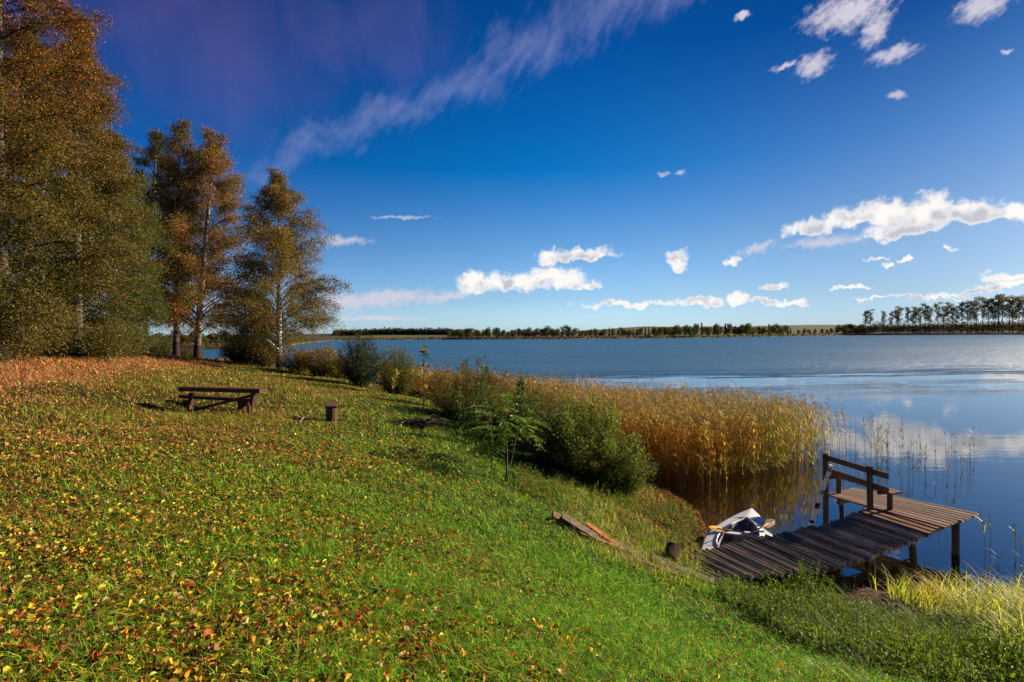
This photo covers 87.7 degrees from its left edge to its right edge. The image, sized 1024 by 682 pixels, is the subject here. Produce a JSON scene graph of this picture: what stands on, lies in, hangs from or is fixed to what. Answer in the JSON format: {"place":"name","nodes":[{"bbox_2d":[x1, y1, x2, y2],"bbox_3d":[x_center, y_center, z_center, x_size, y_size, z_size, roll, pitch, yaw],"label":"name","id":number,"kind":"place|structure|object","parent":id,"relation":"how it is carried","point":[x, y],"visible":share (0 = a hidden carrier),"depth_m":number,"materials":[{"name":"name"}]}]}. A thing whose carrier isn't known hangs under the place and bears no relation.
{"place":"outdoors","nodes":[
{"label":"outdoors","id":0,"kind":"place"},
{"bbox_2d":[0,325,1023,681],"bbox_3d":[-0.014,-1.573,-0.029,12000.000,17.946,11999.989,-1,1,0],"label":"ground","id":1,"kind":"structure","parent":0,"point":[990,485],"depth_m":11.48,"materials":[{"name":"plant"}]},
{"bbox_2d":[0,71,72,360],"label":"birch tree","id":2,"kind":"object","parent":1,"relation":"on","point":[21,293],"visible":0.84,"depth_m":15.74,"materials":[{"name":"green plant"}]},
{"bbox_2d":[38,324,84,359],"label":"young spruce","id":3,"kind":"object","parent":1,"relation":"on","point":[69,354],"visible":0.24,"depth_m":20.46,"materials":[{"name":"green plant"}]},
{"bbox_2d":[3,13,129,345],"bbox_3d":[-24.382,-8.055,26.740,8.703,17.163,9.159,-1,1,0],"label":"birch tree","id":4,"kind":"object","parent":1,"relation":"on","point":[30,124],"visible":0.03,"depth_m":26.88,"materials":[{"name":"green plant"}]},
{"bbox_2d":[0,0,153,361],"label":"birch tree","id":5,"kind":"object","parent":1,"relation":"on","point":[42,141],"visible":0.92,"depth_m":17.70,"materials":[{"name":"brown plant"}]},
{"bbox_2d":[5,10,176,365],"bbox_3d":[-17.154,-5.866,20.990,6.325,13.882,6.676,-1,1,0],"label":"birch tree","id":6,"kind":"object","parent":1,"relation":"on","point":[114,333],"visible":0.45,"depth_m":20.81,"materials":[{"name":"green plant"}]},
{"bbox_2d":[85,320,118,359],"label":"young spruce","id":7,"kind":"object","parent":1,"relation":"on","point":[99,346],"visible":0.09,"depth_m":23.86,"materials":[{"name":"green plant"}]},
{"bbox_2d":[35,126,181,358],"bbox_3d":[-19.432,-4.629,25.948,5.937,11.715,6.139,-1,1,0],"label":"birch tree","id":8,"kind":"object","parent":1,"relation":"on","point":[154,309],"visible":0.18,"depth_m":25.92,"materials":[{"name":"green plant"}]},
{"bbox_2d":[104,124,190,351],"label":"birch tree","id":9,"kind":"object","parent":1,"relation":"on","point":[156,134],"visible":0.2,"depth_m":44.58,"materials":[{"name":"orange plant"}]},
{"bbox_2d":[140,331,180,353],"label":"shrub","id":10,"kind":"object","parent":1,"relation":"on","point":[163,348],"visible":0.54,"depth_m":46.22,"materials":[{"name":"green plant"}]},
{"bbox_2d":[137,117,224,354],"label":"birch tree","id":11,"kind":"object","parent":1,"relation":"on","point":[175,145],"visible":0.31,"depth_m":41.97,"materials":[{"name":"orange plant"}]},
{"bbox_2d":[179,335,188,344],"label":"bushy tree","id":12,"kind":"object","parent":1,"relation":"on","point":[183,339],"visible":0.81,"depth_m":172.99,"materials":[{"name":"green plant"}]},
{"bbox_2d":[166,345,206,356],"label":"shrub","id":13,"kind":"object","parent":1,"relation":"on","point":[188,352],"visible":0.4,"depth_m":45.53,"materials":[{"name":"green plant"}]},
{"bbox_2d":[141,123,258,357],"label":"birch tree","id":14,"kind":"object","parent":1,"relation":"on","point":[211,165],"visible":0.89,"depth_m":40.98,"materials":[{"name":"orange plant"}]},
{"bbox_2d":[167,342,243,349],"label":"reed fringe","id":15,"kind":"object","parent":1,"relation":"on","point":[217,343],"visible":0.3,"depth_m":167.21,"materials":[{"name":"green plant"}]},
{"bbox_2d":[178,394,259,410],"bbox_3d":[-7.306,1.564,13.324,1.908,0.476,0.260,-1,1,0],"label":"log bench","id":16,"kind":"object","parent":1,"relation":"on","point":[242,404],"visible":0.62,"depth_m":13.21,"materials":[{"name":"brown wood"}]},
{"bbox_2d":[178,386,266,413],"bbox_3d":[-6.872,1.427,12.706,1.986,0.735,0.557,-1,1,0],"label":"picnic table","id":17,"kind":"object","parent":1,"relation":"on","point":[253,392],"visible":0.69,"depth_m":12.48,"materials":[{"name":"brown wood"}]},
{"bbox_2d":[218,338,260,363],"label":"shrub","id":18,"kind":"object","parent":1,"relation":"on","point":[232,355],"visible":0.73,"depth_m":37.02,"materials":[{"name":"green plant"}]},
{"bbox_2d":[211,284,293,365],"bbox_3d":[-18.874,-0.798,39.124,5.580,6.787,6.013,-1,1,-32],"label":"bush","id":19,"kind":"object","parent":1,"relation":"on","point":[238,335],"visible":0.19,"depth_m":37.98,"materials":[{"name":"green plant"}]},
{"bbox_2d":[241,341,284,366],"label":"shrub","id":20,"kind":"object","parent":1,"relation":"on","point":[264,357],"visible":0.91,"depth_m":36.52,"materials":[{"name":"green plant"}]},
{"bbox_2d":[196,164,352,369],"bbox_3d":[-15.951,-4.840,36.071,9.962,13.836,10.088,-1,1,0],"label":"birch tree","id":21,"kind":"object","parent":1,"relation":"on","point":[282,245],"visible":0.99,"depth_m":34.98,"materials":[{"name":"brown plant"}]},
{"bbox_2d":[272,346,320,372],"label":"shrub","id":22,"kind":"object","parent":1,"relation":"on","point":[294,365],"visible":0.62,"depth_m":34.09,"materials":[{"name":"brown plant"}]},
{"bbox_2d":[297,339,345,376],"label":"shrub","id":23,"kind":"object","parent":1,"relation":"on","point":[310,366],"visible":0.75,"depth_m":33.16,"materials":[{"name":"green plant"}]},
{"bbox_2d":[325,401,336,421],"bbox_3d":[-4.337,1.722,12.781,0.272,0.520,0.433,-1,1,-22],"label":"stump seat","id":24,"kind":"object","parent":1,"relation":"on","point":[331,410],"visible":0.87,"depth_m":12.66,"materials":[{"name":"brown wood"}]},
{"bbox_2d":[319,347,356,379],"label":"shrub","id":25,"kind":"object","parent":1,"relation":"on","point":[334,373],"visible":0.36,"depth_m":32.50,"materials":[{"name":"green plant"}]},
{"bbox_2d":[0,342,716,591],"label":"dry grass","id":26,"kind":"structure","parent":1,"relation":"on","point":[618,538],"depth_m":9.95,"materials":[{"name":"plant"}]},
{"bbox_2d":[330,327,386,386],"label":"shrub","id":27,"kind":"object","parent":1,"relation":"on","point":[357,373],"visible":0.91,"depth_m":28.70,"materials":[{"name":"green plant"}]},
{"bbox_2d":[331,327,457,335],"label":"forest","id":28,"kind":"object","parent":1,"relation":"on","point":[410,331],"visible":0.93,"depth_m":644.82,"materials":[{"name":"green plant"}]},
{"bbox_2d":[390,368,399,394],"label":"sapling","id":29,"kind":"object","parent":1,"relation":"on","point":[397,372],"visible":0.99,"depth_m":21.96,"materials":[{"name":"yellow plant"}]},
{"bbox_2d":[368,342,424,396],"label":"shrub","id":30,"kind":"object","parent":1,"relation":"on","point":[402,386],"visible":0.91,"depth_m":25.77,"materials":[{"name":"green plant"}]},
{"bbox_2d":[369,414,454,429],"bbox_3d":[-2.464,2.085,13.677,2.109,0.425,1.101,0,1,15],"label":"brush pile","id":31,"kind":"object","parent":1,"relation":"on","point":[428,422],"visible":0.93,"depth_m":13.45,"materials":[{"name":"brown wood"}]},
{"bbox_2d":[415,344,434,414],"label":"sapling","id":32,"kind":"object","parent":1,"relation":"on","point":[424,371],"visible":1,"depth_m":16.70,"materials":[{"name":"green plant"}]},
{"bbox_2d":[417,358,475,406],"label":"shrub","id":33,"kind":"object","parent":1,"relation":"on","point":[438,384],"visible":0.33,"depth_m":20.79,"materials":[{"name":"brown plant"}]},
{"bbox_2d":[450,386,467,429],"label":"sapling","id":34,"kind":"object","parent":1,"relation":"on","point":[459,410],"visible":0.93,"depth_m":14.87,"materials":[{"name":"green plant"}]},
{"bbox_2d":[430,375,495,421],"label":"shrub","id":35,"kind":"object","parent":1,"relation":"on","point":[450,403],"visible":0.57,"depth_m":16.99,"materials":[{"name":"green plant"}]},
{"bbox_2d":[443,355,513,411],"bbox_3d":[-1.075,1.622,18.554,2.457,2.414,2.558,-1,1,-16],"label":"shrub","id":36,"kind":"object","parent":1,"relation":"on","point":[493,381],"visible":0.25,"depth_m":18.39,"materials":[{"name":"green plant"}]},
{"bbox_2d":[469,355,495,436],"bbox_3d":[-0.827,1.490,14.452,0.835,2.278,0.814,-1,1,0],"label":"sapling","id":37,"kind":"object","parent":1,"relation":"on","point":[481,392],"visible":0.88,"depth_m":14.47,"materials":[{"name":"green plant"}]},
{"bbox_2d":[463,384,524,435],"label":"shrub","id":38,"kind":"object","parent":1,"relation":"on","point":[495,395],"visible":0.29,"depth_m":15.47,"materials":[{"name":"green plant"}]},
{"bbox_2d":[457,396,541,467],"bbox_3d":[-0.318,1.816,10.556,1.555,1.447,1.515,-1,1,-42],"label":"feathery sapling","id":39,"kind":"object","parent":1,"relation":"on","point":[476,434],"visible":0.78,"depth_m":10.43,"materials":[{"name":"green plant"}]},
{"bbox_2d":[0,353,1001,681],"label":"fallen leaves","id":40,"kind":"object","parent":1,"relation":"on","point":[208,631],"visible":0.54,"depth_m":3.62,"materials":[{"name":"orange plant"}]},
{"bbox_2d":[455,392,552,486],"bbox_3d":[-0.092,1.822,9.819,1.736,1.612,1.840,-1,1,-20],"label":"feathery sapling","id":41,"kind":"object","parent":1,"relation":"on","point":[521,426],"visible":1,"depth_m":9.66,"materials":[{"name":"green plant"}]},
{"bbox_2d":[510,371,530,452],"bbox_3d":[0.251,1.789,13.272,0.601,2.102,0.652,-1,1,-35],"label":"sapling","id":42,"kind":"object","parent":1,"relation":"on","point":[521,385],"visible":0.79,"depth_m":13.22,"materials":[{"name":"green plant"}]},
{"bbox_2d":[490,366,555,431],"bbox_3d":[0.286,2.022,16.914,2.471,2.424,2.609,-1,1,0],"label":"shrub","id":43,"kind":"object","parent":1,"relation":"on","point":[505,388],"visible":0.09,"depth_m":16.92,"materials":[{"name":"green plant"}]},
{"bbox_2d":[496,391,561,449],"bbox_3d":[0.471,2.166,14.142,1.904,1.739,1.942,-1,1,0],"label":"shrub","id":44,"kind":"object","parent":1,"relation":"on","point":[532,415],"visible":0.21,"depth_m":14.04,"materials":[{"name":"green plant"}]},
{"bbox_2d":[541,326,555,336],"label":"bushy tree","id":45,"kind":"object","parent":1,"relation":"on","point":[546,329],"visible":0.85,"depth_m":376.43,"materials":[{"name":"green plant"}]},
{"bbox_2d":[515,368,589,438],"bbox_3d":[1.034,1.986,14.998,2.367,2.522,2.486,-1,1,0],"label":"shrub","id":46,"kind":"object","parent":1,"relation":"on","point":[564,401],"visible":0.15,"depth_m":14.86,"materials":[{"name":"green plant"}]},
{"bbox_2d":[510,406,596,470],"bbox_3d":[1.026,2.363,12.900,2.257,1.752,2.092,-1,1,0],"label":"shrub","id":47,"kind":"object","parent":1,"relation":"on","point":[560,446],"visible":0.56,"depth_m":12.66,"materials":[{"name":"green plant"}]},
{"bbox_2d":[560,325,572,336],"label":"bushy tree","id":48,"kind":"object","parent":1,"relation":"on","point":[566,328],"visible":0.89,"depth_m":371.91,"materials":[{"name":"green plant"}]},
{"bbox_2d":[552,510,595,532],"bbox_3d":[0.976,2.883,8.320,0.736,0.470,0.165,-1,1,-5],"label":"board","id":49,"kind":"object","parent":1,"relation":"on","point":[556,516],"visible":0.38,"depth_m":8.24,"materials":[{"name":"brown wood"}]},
{"bbox_2d":[527,385,650,488],"bbox_3d":[1.790,2.288,12.636,2.904,2.497,2.917,-1,1,0],"label":"shrub","id":50,"kind":"object","parent":1,"relation":"on","point":[583,464],"visible":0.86,"depth_m":12.18,"materials":[{"name":"green plant"}]},
{"bbox_2d":[335,333,842,339],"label":"shore sedge","id":51,"kind":"object","parent":1,"relation":"on","point":[770,335],"visible":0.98,"depth_m":370.26,"materials":[{"name":"green plant"}]},
{"bbox_2d":[585,522,618,544],"bbox_3d":[1.435,3.086,8.508,0.512,0.318,0.142,0,1,23],"label":"board","id":52,"kind":"object","parent":1,"relation":"on","point":[593,527],"visible":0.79,"depth_m":8.51,"materials":[{"name":"brown wood"}]},
{"bbox_2d":[577,530,637,554],"bbox_3d":[1.479,3.142,8.259,0.998,0.520,0.144,-1,1,-20],"label":"board","id":53,"kind":"object","parent":1,"relation":"on","point":[585,535],"visible":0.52,"depth_m":8.17,"materials":[{"name":"brown wood"}]},
{"bbox_2d":[561,513,598,540],"bbox_3d":[1.045,2.855,8.197,0.558,0.306,0.171,0,1,23],"label":"board","id":54,"kind":"object","parent":53,"relation":"on","point":[571,521],"visible":1,"depth_m":8.18,"materials":[{"name":"brown wood"}]},
{"bbox_2d":[514,462,704,546],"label":"bank herbs","id":55,"kind":"object","parent":1,"relation":"on","point":[626,501],"visible":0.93,"depth_m":10.72,"materials":[{"name":"green plant"}]},
{"bbox_2d":[379,361,850,497],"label":"reeds","id":56,"kind":"object","parent":1,"relation":"on","point":[666,421],"visible":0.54,"depth_m":16.41,"materials":[{"name":"yellow plant"}]},
{"bbox_2d":[590,440,660,498],"bbox_3d":[2.490,2.950,12.213,1.856,1.456,1.540,-1,1,0],"label":"shrub","id":57,"kind":"object","parent":1,"relation":"on","point":[626,482],"visible":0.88,"depth_m":11.99,"materials":[{"name":"green plant"}]},
{"bbox_2d":[613,538,647,559],"bbox_3d":[1.874,3.327,8.490,0.564,0.283,0.164,0,1,17],"label":"board","id":58,"kind":"object","parent":1,"relation":"on","point":[625,546],"visible":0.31,"depth_m":8.49,"materials":[{"name":"brown wood"}]},
{"bbox_2d":[612,502,705,546],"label":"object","id":59,"kind":"object","parent":1,"relation":"on","point":[665,527],"visible":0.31,"depth_m":10.81,"materials":[{"name":"plant"}]},
{"bbox_2d":[634,557,691,581],"bbox_3d":[2.253,3.418,7.969,0.840,0.322,0.106,0,1,6],"label":"board","id":60,"kind":"object","parent":1,"relation":"on","point":[653,565],"visible":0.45,"depth_m":7.94,"materials":[{"name":"brown wood"}]},
{"bbox_2d":[664,542,680,561],"bbox_3d":[2.617,3.479,8.754,0.238,0.316,0.324,0,1,34],"label":"log","id":61,"kind":"object","parent":1,"relation":"on","point":[673,549],"visible":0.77,"depth_m":8.68,"materials":[{"name":"brown wood"}]},
{"bbox_2d":[670,325,679,335],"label":"bushy tree","id":62,"kind":"object","parent":1,"relation":"on","point":[674,331],"visible":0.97,"depth_m":370.26,"materials":[{"name":"green plant"}]},
{"bbox_2d":[651,554,713,583],"bbox_3d":[2.637,3.553,8.273,0.935,0.295,0.197,0,1,25],"label":"board","id":63,"kind":"object","parent":1,"relation":"on","point":[676,565],"visible":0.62,"depth_m":8.27,"materials":[{"name":"brown wood"}]},
{"bbox_2d":[723,323,733,334],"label":"bushy tree","id":64,"kind":"object","parent":1,"relation":"on","point":[729,327],"visible":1,"depth_m":392.40,"materials":[{"name":"green plant"}]},
{"bbox_2d":[742,323,757,333],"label":"bushy tree","id":65,"kind":"object","parent":1,"relation":"on","point":[748,328],"visible":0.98,"depth_m":390.19,"materials":[{"name":"green plant"}]},
{"bbox_2d":[761,569,775,589],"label":"leafy plant","id":66,"kind":"object","parent":1,"relation":"on","point":[770,579],"visible":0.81,"depth_m":8.31,"materials":[{"name":"green plant"}]},
{"bbox_2d":[769,323,782,333],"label":"bushy tree","id":67,"kind":"object","parent":1,"relation":"on","point":[778,328],"visible":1,"depth_m":400.26,"materials":[{"name":"green plant"}]},
{"bbox_2d":[785,574,799,593],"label":"leafy plant","id":68,"kind":"object","parent":1,"relation":"on","point":[792,583],"visible":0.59,"depth_m":8.12,"materials":[{"name":"green plant"}]},
{"bbox_2d":[796,558,819,590],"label":"leafy plant","id":69,"kind":"object","parent":1,"relation":"on","point":[801,576],"visible":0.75,"depth_m":8.14,"materials":[{"name":"green plant"}]},
{"bbox_2d":[809,566,833,598],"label":"leafy plant","id":70,"kind":"object","parent":1,"relation":"on","point":[823,589],"visible":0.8,"depth_m":7.99,"materials":[{"name":"green plant"}]},
{"bbox_2d":[682,487,978,583],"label":"jetty","id":71,"kind":"object","parent":1,"relation":"on","point":[836,544],"visible":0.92,"depth_m":9.31,"materials":[{"name":"brown wood"}]},
{"bbox_2d":[823,453,902,524],"bbox_3d":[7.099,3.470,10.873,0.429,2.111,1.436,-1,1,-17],"label":"bench","id":72,"kind":"object","parent":71,"relation":"on","point":[868,482],"visible":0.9,"depth_m":10.77,"materials":[{"name":"brown wood"}]},
{"bbox_2d":[862,311,869,330],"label":"poplar tree","id":73,"kind":"object","parent":1,"relation":"on","point":[865,319],"visible":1,"depth_m":445.29,"materials":[{"name":"green plant"}]},
{"bbox_2d":[708,563,1023,681],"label":"weeds","id":74,"kind":"object","parent":1,"relation":"on","point":[948,653],"visible":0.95,"depth_m":6.04,"materials":[{"name":"green plant"}]},
{"bbox_2d":[887,311,896,329],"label":"poplar tree","id":75,"kind":"object","parent":1,"relation":"on","point":[890,319],"visible":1,"depth_m":441.93,"materials":[{"name":"green plant"}]},
{"bbox_2d":[894,308,901,323],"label":"poplar tree","id":76,"kind":"object","parent":1,"relation":"on","point":[898,315],"visible":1,"depth_m":438.67,"materials":[{"name":"green plant"}]},
{"bbox_2d":[904,306,910,322],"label":"poplar tree","id":77,"kind":"object","parent":1,"relation":"on","point":[907,313],"visible":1,"depth_m":442.13,"materials":[{"name":"green plant"}]},
{"bbox_2d":[910,310,918,324],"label":"poplar tree","id":78,"kind":"object","parent":1,"relation":"on","point":[912,317],"visible":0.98,"depth_m":439.67,"materials":[{"name":"green plant"}]},
{"bbox_2d":[911,306,919,330],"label":"poplar tree","id":79,"kind":"object","parent":1,"relation":"on","point":[916,310],"visible":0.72,"depth_m":443.42,"materials":[{"name":"green plant"}]},
{"bbox_2d":[919,303,931,332],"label":"poplar tree","id":80,"kind":"object","parent":1,"relation":"on","point":[924,313],"visible":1,"depth_m":436.96,"materials":[{"name":"green plant"}]},
{"bbox_2d":[843,318,1023,333],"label":"undergrowth","id":81,"kind":"object","parent":1,"relation":"on","point":[1013,326],"visible":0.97,"depth_m":432.06,"materials":[{"name":"green plant"}]},
{"bbox_2d":[933,301,943,332],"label":"poplar tree","id":82,"kind":"object","parent":1,"relation":"on","point":[936,311],"visible":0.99,"depth_m":438.91,"materials":[{"name":"green plant"}]},
{"bbox_2d":[861,564,1023,670],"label":"shore grass","id":83,"kind":"structure","parent":1,"relation":"on","point":[986,598],"depth_m":7.89,"materials":[{"name":"yellow plant"}]},
{"bbox_2d":[939,305,949,331],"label":"poplar tree","id":84,"kind":"object","parent":1,"relation":"on","point":[943,309],"visible":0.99,"depth_m":435.71,"materials":[{"name":"green plant"}]},
{"bbox_2d":[947,306,955,332],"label":"poplar tree","id":85,"kind":"object","parent":1,"relation":"on","point":[952,309],"visible":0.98,"depth_m":433.74,"materials":[{"name":"green plant"}]},
{"bbox_2d":[952,306,960,332],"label":"poplar tree","id":86,"kind":"object","parent":1,"relation":"on","point":[957,312],"visible":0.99,"depth_m":432.54,"materials":[{"name":"green plant"}]},
{"bbox_2d":[959,301,965,330],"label":"poplar tree","id":87,"kind":"object","parent":1,"relation":"on","point":[961,312],"visible":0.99,"depth_m":432.67,"materials":[{"name":"green plant"}]},
{"bbox_2d":[958,301,972,320],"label":"poplar tree","id":88,"kind":"object","parent":1,"relation":"on","point":[965,310],"visible":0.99,"depth_m":429.65,"materials":[{"name":"green plant"}]},
{"bbox_2d":[966,300,977,332],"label":"poplar tree","id":89,"kind":"object","parent":1,"relation":"on","point":[971,302],"visible":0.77,"depth_m":434.37,"materials":[{"name":"green plant"}]},
{"bbox_2d":[970,296,982,332],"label":"poplar tree","id":90,"kind":"object","parent":1,"relation":"on","point":[975,317],"visible":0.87,"depth_m":432.23,"materials":[{"name":"green plant"}]},
{"bbox_2d":[976,296,988,331],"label":"poplar tree","id":91,"kind":"object","parent":1,"relation":"on","point":[983,313],"visible":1,"depth_m":425.33,"materials":[{"name":"green plant"}]},
{"bbox_2d":[984,298,995,332],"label":"poplar tree","id":92,"kind":"object","parent":1,"relation":"on","point":[990,312],"visible":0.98,"depth_m":423.64,"materials":[{"name":"green plant"}]},
{"bbox_2d":[989,298,999,323],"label":"poplar tree","id":93,"kind":"object","parent":1,"relation":"on","point":[994,307],"visible":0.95,"depth_m":423.33,"materials":[{"name":"green plant"}]},
{"bbox_2d":[993,294,1006,332],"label":"poplar tree","id":94,"kind":"object","parent":1,"relation":"on","point":[1001,299],"visible":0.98,"depth_m":421.60,"materials":[{"name":"green plant"}]},
{"bbox_2d":[999,296,1009,331],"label":"poplar tree","id":95,"kind":"object","parent":1,"relation":"on","point":[1005,315],"visible":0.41,"depth_m":425.53,"materials":[{"name":"green plant"}]},
{"bbox_2d":[1003,298,1016,331],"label":"poplar tree","id":96,"kind":"object","parent":1,"relation":"on","point":[1009,308],"visible":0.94,"depth_m":424.06,"materials":[{"name":"green plant"}]},
{"bbox_2d":[1001,295,1020,321],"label":"poplar tree","id":97,"kind":"object","parent":1,"relation":"on","point":[1011,298],"visible":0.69,"depth_m":425.97,"materials":[{"name":"green plant"}]},
{"bbox_2d":[1012,296,1023,318],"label":"poplar tree","id":98,"kind":"object","parent":1,"relation":"on","point":[1020,304],"visible":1,"depth_m":416.00,"materials":[{"name":"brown plant"}]},
{"bbox_2d":[3,0,1023,335],"label":"sky","id":99,"kind":"structure","parent":0,"point":[507,165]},
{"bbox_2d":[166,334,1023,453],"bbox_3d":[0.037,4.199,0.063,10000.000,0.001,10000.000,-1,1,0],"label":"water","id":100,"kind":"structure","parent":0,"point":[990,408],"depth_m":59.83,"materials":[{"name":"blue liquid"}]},
{"bbox_2d":[701,508,772,550],"bbox_3d":[4.477,3.832,10.356,1.198,0.553,2.214,0,1,32],"label":"rowing boat","id":101,"kind":"object","parent":100,"relation":"on","point":[743,521],"visible":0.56,"depth_m":10.43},
{"bbox_2d":[709,526,755,533],"bbox_3d":[4.192,3.610,10.167,0.998,0.234,0.091,-1,1,-14],"label":"oar","id":102,"kind":"object","parent":101,"relation":"on","point":[717,528],"visible":1,"depth_m":10.11,"materials":[{"name":"brown wood"}]},
{"bbox_2d":[731,519,774,543],"bbox_3d":[4.536,3.575,10.035,1.302,0.228,0.114,-1,1,-29],"label":"oar","id":103,"kind":"object","parent":101,"relation":"on","point":[768,523],"visible":0.96,"depth_m":10.18,"materials":[{"name":"brown wood"}]},
{"bbox_2d":[808,464,832,526],"bbox_3d":[6.365,3.488,11.143,0.632,1.846,0.104,0,1,13],"label":"pole","id":104,"kind":"object","parent":100,"relation":"in","point":[820,497],"visible":0.72,"depth_m":11.10,"materials":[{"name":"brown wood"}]},
{"bbox_2d":[973,508,990,579],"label":"reed stalk","id":105,"kind":"object","parent":100,"relation":"in","point":[984,528],"visible":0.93,"depth_m":9.97,"materials":[{"name":"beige plant"}]},
{"bbox_2d":[1005,521,1016,582],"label":"reed stalk","id":106,"kind":"object","parent":100,"relation":"in","point":[1015,537],"visible":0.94,"depth_m":9.78,"materials":[{"name":"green plant"}]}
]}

